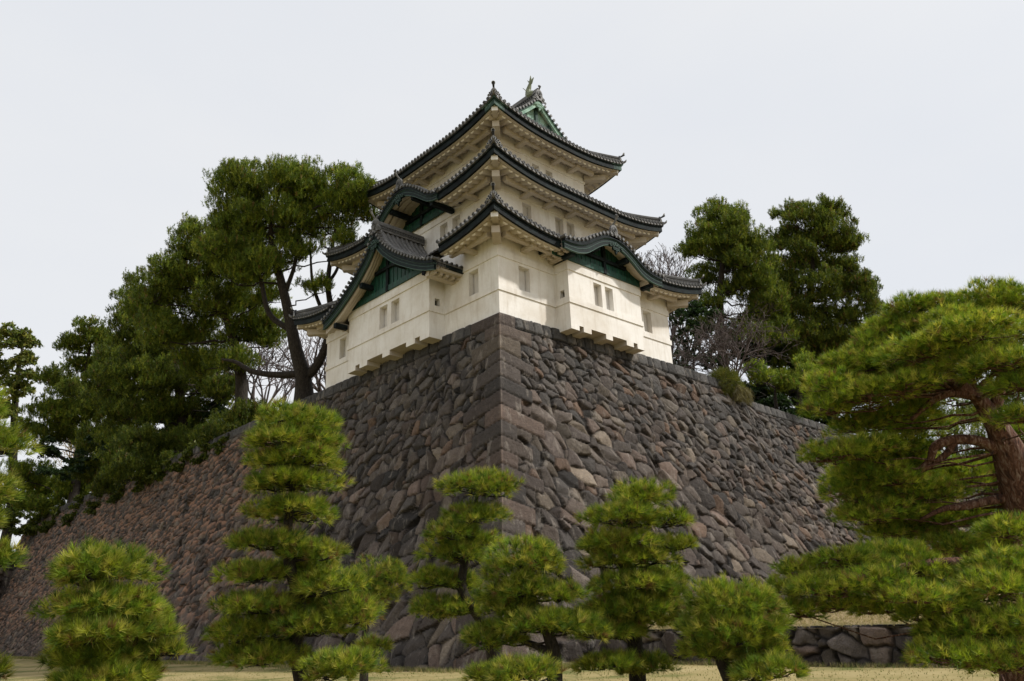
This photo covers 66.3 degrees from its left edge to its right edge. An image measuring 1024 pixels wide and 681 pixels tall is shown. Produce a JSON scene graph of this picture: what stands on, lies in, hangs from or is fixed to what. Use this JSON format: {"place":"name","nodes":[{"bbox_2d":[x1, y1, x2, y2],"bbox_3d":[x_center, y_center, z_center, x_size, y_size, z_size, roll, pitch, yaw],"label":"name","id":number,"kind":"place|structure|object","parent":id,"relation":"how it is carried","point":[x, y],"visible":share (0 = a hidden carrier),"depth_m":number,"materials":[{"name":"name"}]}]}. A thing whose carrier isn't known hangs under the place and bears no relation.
{"place":"outdoors","nodes":[
{"label":"outdoors","id":0,"kind":"place"},
{"bbox_2d":[49,437,76,466],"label":"bare tree","id":1,"kind":"object","parent":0,"point":[68,447],"visible":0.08,"depth_m":97.11,"materials":[{"name":"plant"}]},
{"bbox_2d":[0,657,998,680],"bbox_3d":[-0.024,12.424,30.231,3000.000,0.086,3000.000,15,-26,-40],"label":"lawn","id":2,"kind":"structure","parent":0,"point":[25,670],"depth_m":22.75,"materials":[{"name":"beige plant"}]},
{"bbox_2d":[0,554,18,601],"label":"stone wall","id":3,"kind":"structure","parent":2,"relation":"on","point":[4,580],"depth_m":86.10,"materials":[{"name":"grey stone"}]},
{"bbox_2d":[0,384,46,680],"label":"clipped pine","id":4,"kind":"object","parent":2,"relation":"on","point":[10,440],"visible":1,"depth_m":9.04,"materials":[{"name":"green plant"}]},
{"bbox_2d":[23,534,197,680],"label":"clipped pine","id":5,"kind":"object","parent":2,"relation":"on","point":[96,633],"visible":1,"depth_m":9.21,"materials":[{"name":"green plant"}]},
{"bbox_2d":[199,396,394,680],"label":"clipped pine","id":6,"kind":"object","parent":2,"relation":"on","point":[301,604],"visible":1,"depth_m":11.85,"materials":[{"name":"green plant"}]},
{"bbox_2d":[337,553,416,680],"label":"clipped pine","id":7,"kind":"object","parent":2,"relation":"on","point":[395,572],"visible":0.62,"depth_m":17.22,"materials":[{"name":"green plant"}]},
{"bbox_2d":[406,464,527,662],"bbox_3d":[-0.850,4.430,13.974,1.994,4.362,2.483,5,-21,-19],"label":"clipped pine","id":8,"kind":"object","parent":2,"relation":"on","point":[462,539],"visible":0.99,"depth_m":14.00,"materials":[{"name":"green plant"}]},
{"bbox_2d":[0,312,994,670],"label":"stone base","id":9,"kind":"object","parent":2,"relation":"on","point":[566,426],"visible":0.38,"depth_m":38.17,"materials":[{"name":"grey stone"}]},
{"bbox_2d":[31,506,60,533],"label":"edge shrub","id":10,"kind":"object","parent":9,"relation":"on","point":[46,525],"visible":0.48,"depth_m":82.16,"materials":[{"name":"green plant"}]},
{"bbox_2d":[59,494,83,526],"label":"edge shrub","id":11,"kind":"object","parent":9,"relation":"on","point":[68,517],"visible":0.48,"depth_m":76.79,"materials":[{"name":"green plant"}]},
{"bbox_2d":[82,493,104,514],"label":"edge shrub","id":12,"kind":"object","parent":9,"relation":"on","point":[92,505],"visible":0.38,"depth_m":71.86,"materials":[{"name":"green plant"}]},
{"bbox_2d":[106,478,128,503],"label":"edge shrub","id":13,"kind":"object","parent":9,"relation":"on","point":[115,496],"visible":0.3,"depth_m":67.57,"materials":[{"name":"green plant"}]},
{"bbox_2d":[132,473,149,493],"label":"edge shrub","id":14,"kind":"object","parent":9,"relation":"on","point":[137,488],"visible":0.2,"depth_m":64.38,"materials":[{"name":"green plant"}]},
{"bbox_2d":[146,450,171,481],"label":"edge shrub","id":15,"kind":"object","parent":9,"relation":"on","point":[159,475],"visible":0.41,"depth_m":60.86,"materials":[{"name":"green plant"}]},
{"bbox_2d":[169,440,197,472],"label":"edge shrub","id":16,"kind":"object","parent":9,"relation":"on","point":[177,467],"visible":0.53,"depth_m":58.25,"materials":[{"name":"green plant"}]},
{"bbox_2d":[189,431,218,465],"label":"edge shrub","id":17,"kind":"object","parent":9,"relation":"on","point":[203,456],"visible":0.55,"depth_m":55.94,"materials":[{"name":"green plant"}]},
{"bbox_2d":[210,422,236,455],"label":"edge shrub","id":18,"kind":"object","parent":9,"relation":"on","point":[218,449],"visible":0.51,"depth_m":54.02,"materials":[{"name":"green plant"}]},
{"bbox_2d":[289,76,706,388],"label":"castle tower","id":19,"kind":"structure","parent":9,"relation":"on","point":[490,206],"depth_m":40.75,"materials":[{"name":"paint"}]},
{"bbox_2d":[339,337,345,358],"bbox_3d":[-9.582,0.452,45.134,0.360,1.220,0.700,15,-26,-40],"label":"window","id":20,"kind":"structure","parent":19,"relation":"in","point":[342,353],"depth_m":45.37,"materials":[{"name":"paint"}]},
{"bbox_2d":[440,222,447,236],"bbox_3d":[-3.552,-5.725,42.425,0.360,1.200,0.660,15,-26,-40],"label":"window","id":21,"kind":"structure","parent":19,"relation":"in","point":[443,228],"depth_m":42.72,"materials":[{"name":"paint"}]},
{"bbox_2d":[452,214,459,228],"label":"window","id":22,"kind":"structure","parent":19,"relation":"in","point":[456,220],"depth_m":41.98,"materials":[{"name":"paint"}]},
{"bbox_2d":[469,268,478,295],"bbox_3d":[-1.679,-2.707,37.106,0.360,1.220,0.700,15,-26,-40],"label":"window","id":23,"kind":"structure","parent":19,"relation":"in","point":[473,276],"depth_m":37.33,"materials":[{"name":"paint"}]},
{"bbox_2d":[519,266,529,292],"bbox_3d":[0.464,-2.836,36.978,0.700,1.220,0.360,15,-26,-40],"label":"window","id":24,"kind":"structure","parent":19,"relation":"in","point":[524,276],"depth_m":37.18,"materials":[{"name":"paint"}]},
{"bbox_2d":[522,202,531,218],"bbox_3d":[0.661,-6.493,40.725,0.640,1.200,0.360,15,-26,-40],"label":"window","id":25,"kind":"structure","parent":19,"relation":"in","point":[526,208],"depth_m":40.99,"materials":[{"name":"paint"}]},
{"bbox_2d":[545,170,552,177],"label":"window","id":26,"kind":"structure","parent":19,"relation":"in","point":[548,173],"depth_m":45.56,"materials":[{"name":"paint"}]},
{"bbox_2d":[555,216,563,234],"bbox_3d":[2.432,-6.009,42.278,0.610,1.200,0.360,15,-26,-40],"label":"window","id":27,"kind":"structure","parent":19,"relation":"in","point":[558,222],"depth_m":42.52,"materials":[{"name":"paint"}]},
{"bbox_2d":[566,221,574,236],"bbox_3d":[3.095,-5.828,42.859,0.610,1.200,0.360,15,-26,-40],"label":"window","id":28,"kind":"structure","parent":19,"relation":"in","point":[570,227],"depth_m":43.12,"materials":[{"name":"paint"}]},
{"bbox_2d":[643,310,652,333],"bbox_3d":[7.298,-0.970,42.972,0.700,1.220,0.360,15,-26,-40],"label":"window","id":29,"kind":"structure","parent":19,"relation":"in","point":[646,315],"depth_m":43.20,"materials":[{"name":"paint"}]},
{"bbox_2d":[707,366,754,405],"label":"hanging bush","id":30,"kind":"object","parent":9,"relation":"hanging from","point":[739,391],"visible":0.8,"depth_m":46.17,"materials":[{"name":"green plant"}]},
{"bbox_2d":[771,348,822,405],"bbox_3d":[19.282,2.281,52.599,3.198,4.334,4.359,2,-20,-13],"label":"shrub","id":31,"kind":"object","parent":9,"relation":"on","point":[805,361],"visible":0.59,"depth_m":52.34,"materials":[{"name":"green plant"}]},
{"bbox_2d":[5,594,999,680],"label":"grass tufts","id":32,"kind":"object","parent":2,"relation":"on","point":[451,670],"visible":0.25,"depth_m":24.31,"materials":[{"name":"brown plant"}]},
{"bbox_2d":[457,531,615,680],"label":"clipped pine","id":33,"kind":"object","parent":2,"relation":"on","point":[515,603],"visible":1,"depth_m":11.29,"materials":[{"name":"green plant"}]},
{"bbox_2d":[565,475,700,680],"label":"clipped pine","id":34,"kind":"object","parent":2,"relation":"on","point":[635,601],"visible":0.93,"depth_m":12.19,"materials":[{"name":"green plant"}]},
{"bbox_2d":[669,572,812,680],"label":"clipped pine","id":35,"kind":"object","parent":2,"relation":"on","point":[730,621],"visible":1,"depth_m":10.47,"materials":[{"name":"green plant"}]},
{"bbox_2d":[607,624,979,666],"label":"stone wall","id":36,"kind":"structure","parent":2,"relation":"on","point":[826,644],"depth_m":22.23,"materials":[{"name":"grey stone"}]},
{"bbox_2d":[760,275,1023,680],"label":"red pine","id":37,"kind":"object","parent":2,"relation":"on","point":[914,350],"visible":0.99,"depth_m":13.32,"materials":[{"name":"green plant"}]},
{"bbox_2d":[0,0,1023,549],"label":"sky","id":38,"kind":"structure","parent":0,"point":[113,113],"materials":[{"name":"white"}]},
{"bbox_2d":[639,242,730,363],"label":"bare tree","id":39,"kind":"object","parent":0,"point":[668,262],"visible":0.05,"depth_m":74.05,"materials":[{"name":"plant"}]},
{"bbox_2d":[647,594,999,631],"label":"bank","id":40,"kind":"structure","parent":0,"point":[843,614],"depth_m":24.44,"materials":[{"name":"beige plant"}]},
{"bbox_2d":[874,454,1009,556],"bbox_3d":[25.132,10.504,44.122,10.210,8.088,6.134,6,-21,-21],"label":"evergreen shrub","id":41,"kind":"object","parent":40,"relation":"on","point":[1000,509],"visible":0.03,"depth_m":43.93,"materials":[{"name":"green plant"}]},
{"bbox_2d":[871,373,1013,555],"bbox_3d":[20.164,6.171,35.024,7.171,10.538,6.803,-8,-20,16],"label":"pine tree","id":42,"kind":"object","parent":40,"relation":"on","point":[970,409],"visible":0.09,"depth_m":34.93,"materials":[{"name":"green plant"}]},
{"bbox_2d":[976,370,1023,505],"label":"pine tree","id":43,"kind":"object","parent":40,"relation":"on","point":[1013,397],"visible":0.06,"depth_m":39.37,"materials":[{"name":"green plant"}]},
{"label":"upper ground","id":44,"kind":"structure","parent":0,"visible":0},
{"bbox_2d":[0,456,91,516],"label":"tall pine","id":45,"kind":"object","parent":44,"relation":"on","point":[54,490],"visible":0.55,"depth_m":84.34,"materials":[{"name":"green plant"}]},
{"bbox_2d":[10,313,122,503],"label":"tall pine","id":46,"kind":"object","parent":44,"relation":"on","point":[64,417],"visible":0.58,"depth_m":82.91,"materials":[{"name":"green plant"}]},
{"bbox_2d":[30,376,232,481],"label":"evergreen shrub","id":47,"kind":"object","parent":44,"relation":"on","point":[51,451],"visible":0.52,"depth_m":73.61,"materials":[{"name":"green plant"}]},
{"bbox_2d":[54,343,234,477],"bbox_3d":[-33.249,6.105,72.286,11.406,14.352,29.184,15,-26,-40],"label":"tall pine","id":48,"kind":"object","parent":44,"relation":"on","point":[218,387],"visible":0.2,"depth_m":72.92,"materials":[{"name":"green plant"}]},
{"bbox_2d":[64,408,225,495],"bbox_3d":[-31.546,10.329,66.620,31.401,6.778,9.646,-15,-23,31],"label":"tall pine","id":49,"kind":"object","parent":44,"relation":"on","point":[140,459],"visible":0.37,"depth_m":62.79,"materials":[{"name":"green plant"}]},
{"bbox_2d":[78,265,233,454],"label":"tall pine","id":50,"kind":"object","parent":44,"relation":"on","point":[164,407],"visible":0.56,"depth_m":66.70,"materials":[{"name":"green plant"}]},
{"bbox_2d":[111,211,291,418],"bbox_3d":[-22.038,-1.148,56.709,11.154,16.511,12.584,15,-26,-40],"label":"tall pine","id":51,"kind":"object","parent":44,"relation":"on","point":[172,282],"visible":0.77,"depth_m":56.29,"materials":[{"name":"green plant"}]},
{"bbox_2d":[192,397,268,446],"bbox_3d":[-20.535,6.186,57.115,4.351,3.598,6.963,15,-26,-40],"label":"bush","id":52,"kind":"object","parent":44,"relation":"on","point":[244,414],"visible":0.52,"depth_m":55.60,"materials":[{"name":"green plant"}]},
{"bbox_2d":[173,335,325,405],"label":"bare tree","id":53,"kind":"object","parent":44,"relation":"on","point":[291,383],"visible":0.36,"depth_m":72.61,"materials":[{"name":"plant"}]},
{"bbox_2d":[190,151,379,402],"bbox_3d":[-14.242,-3.966,49.163,12.187,16.213,8.617,1,-20,-10],"label":"tall pine","id":54,"kind":"object","parent":44,"relation":"on","point":[303,193],"visible":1,"depth_m":49.71,"materials":[{"name":"green plant"}]},
{"bbox_2d":[248,295,335,391],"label":"bare tree","id":55,"kind":"object","parent":44,"relation":"on","point":[319,384],"visible":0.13,"depth_m":65.72,"materials":[{"name":"plant"}]},
{"bbox_2d":[669,319,735,370],"bbox_3d":[11.338,1.071,52.902,7.234,4.517,7.136,15,-26,-40],"label":"bare shrub","id":56,"kind":"object","parent":44,"relation":"on","point":[703,349],"visible":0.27,"depth_m":52.71,"materials":[{"name":"plant"}]},
{"bbox_2d":[668,300,740,370],"bbox_3d":[14.298,1.538,56.872,6.462,8.896,4.487,15,-26,-40],"label":"evergreen shrub","id":57,"kind":"object","parent":44,"relation":"on","point":[695,309],"visible":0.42,"depth_m":56.98,"materials":[{"name":"green plant"}]},
{"bbox_2d":[668,293,800,386],"bbox_3d":[13.921,0.567,49.638,9.383,6.518,8.817,15,-26,-40],"label":"bare shrub","id":58,"kind":"object","parent":44,"relation":"on","point":[726,359],"visible":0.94,"depth_m":49.11,"materials":[{"name":"plant"}]},
{"bbox_2d":[673,196,802,353],"bbox_3d":[17.577,-2.579,59.020,10.449,17.857,7.288,1,-20,-8],"label":"tall pine","id":59,"kind":"object","parent":44,"relation":"on","point":[724,234],"visible":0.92,"depth_m":59.20,"materials":[{"name":"green plant"}]},
{"bbox_2d":[742,356,791,409],"bbox_3d":[17.513,2.650,52.565,4.376,3.686,2.805,9,-23,-29],"label":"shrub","id":60,"kind":"object","parent":44,"relation":"on","point":[764,373],"visible":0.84,"depth_m":51.99,"materials":[{"name":"green plant"}]},
{"bbox_2d":[715,308,858,431],"bbox_3d":[23.605,3.176,64.785,18.372,11.722,9.973,6,-21,-23],"label":"evergreen shrub","id":61,"kind":"object","parent":44,"relation":"on","point":[764,398],"visible":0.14,"depth_m":60.73,"materials":[{"name":"green plant"}]},
{"bbox_2d":[756,192,885,403],"bbox_3d":[25.461,-1.768,64.584,11.884,19.533,10.412,15,-26,-40],"label":"tall pine","id":62,"kind":"object","parent":44,"relation":"on","point":[809,262],"visible":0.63,"depth_m":62.84,"materials":[{"name":"green plant"}]},
{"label":"terrace","id":63,"kind":"structure","parent":0,"visible":0},
{"bbox_2d":[0,321,42,543],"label":"leafy tree","id":64,"kind":"object","parent":63,"relation":"on","point":[17,384],"visible":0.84,"depth_m":90.26,"materials":[{"name":"green plant"}]},
{"bbox_2d":[0,485,48,536],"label":"evergreen shrub","id":65,"kind":"object","parent":63,"relation":"on","point":[22,529],"visible":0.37,"depth_m":87.60,"materials":[{"name":"green plant"}]}
]}

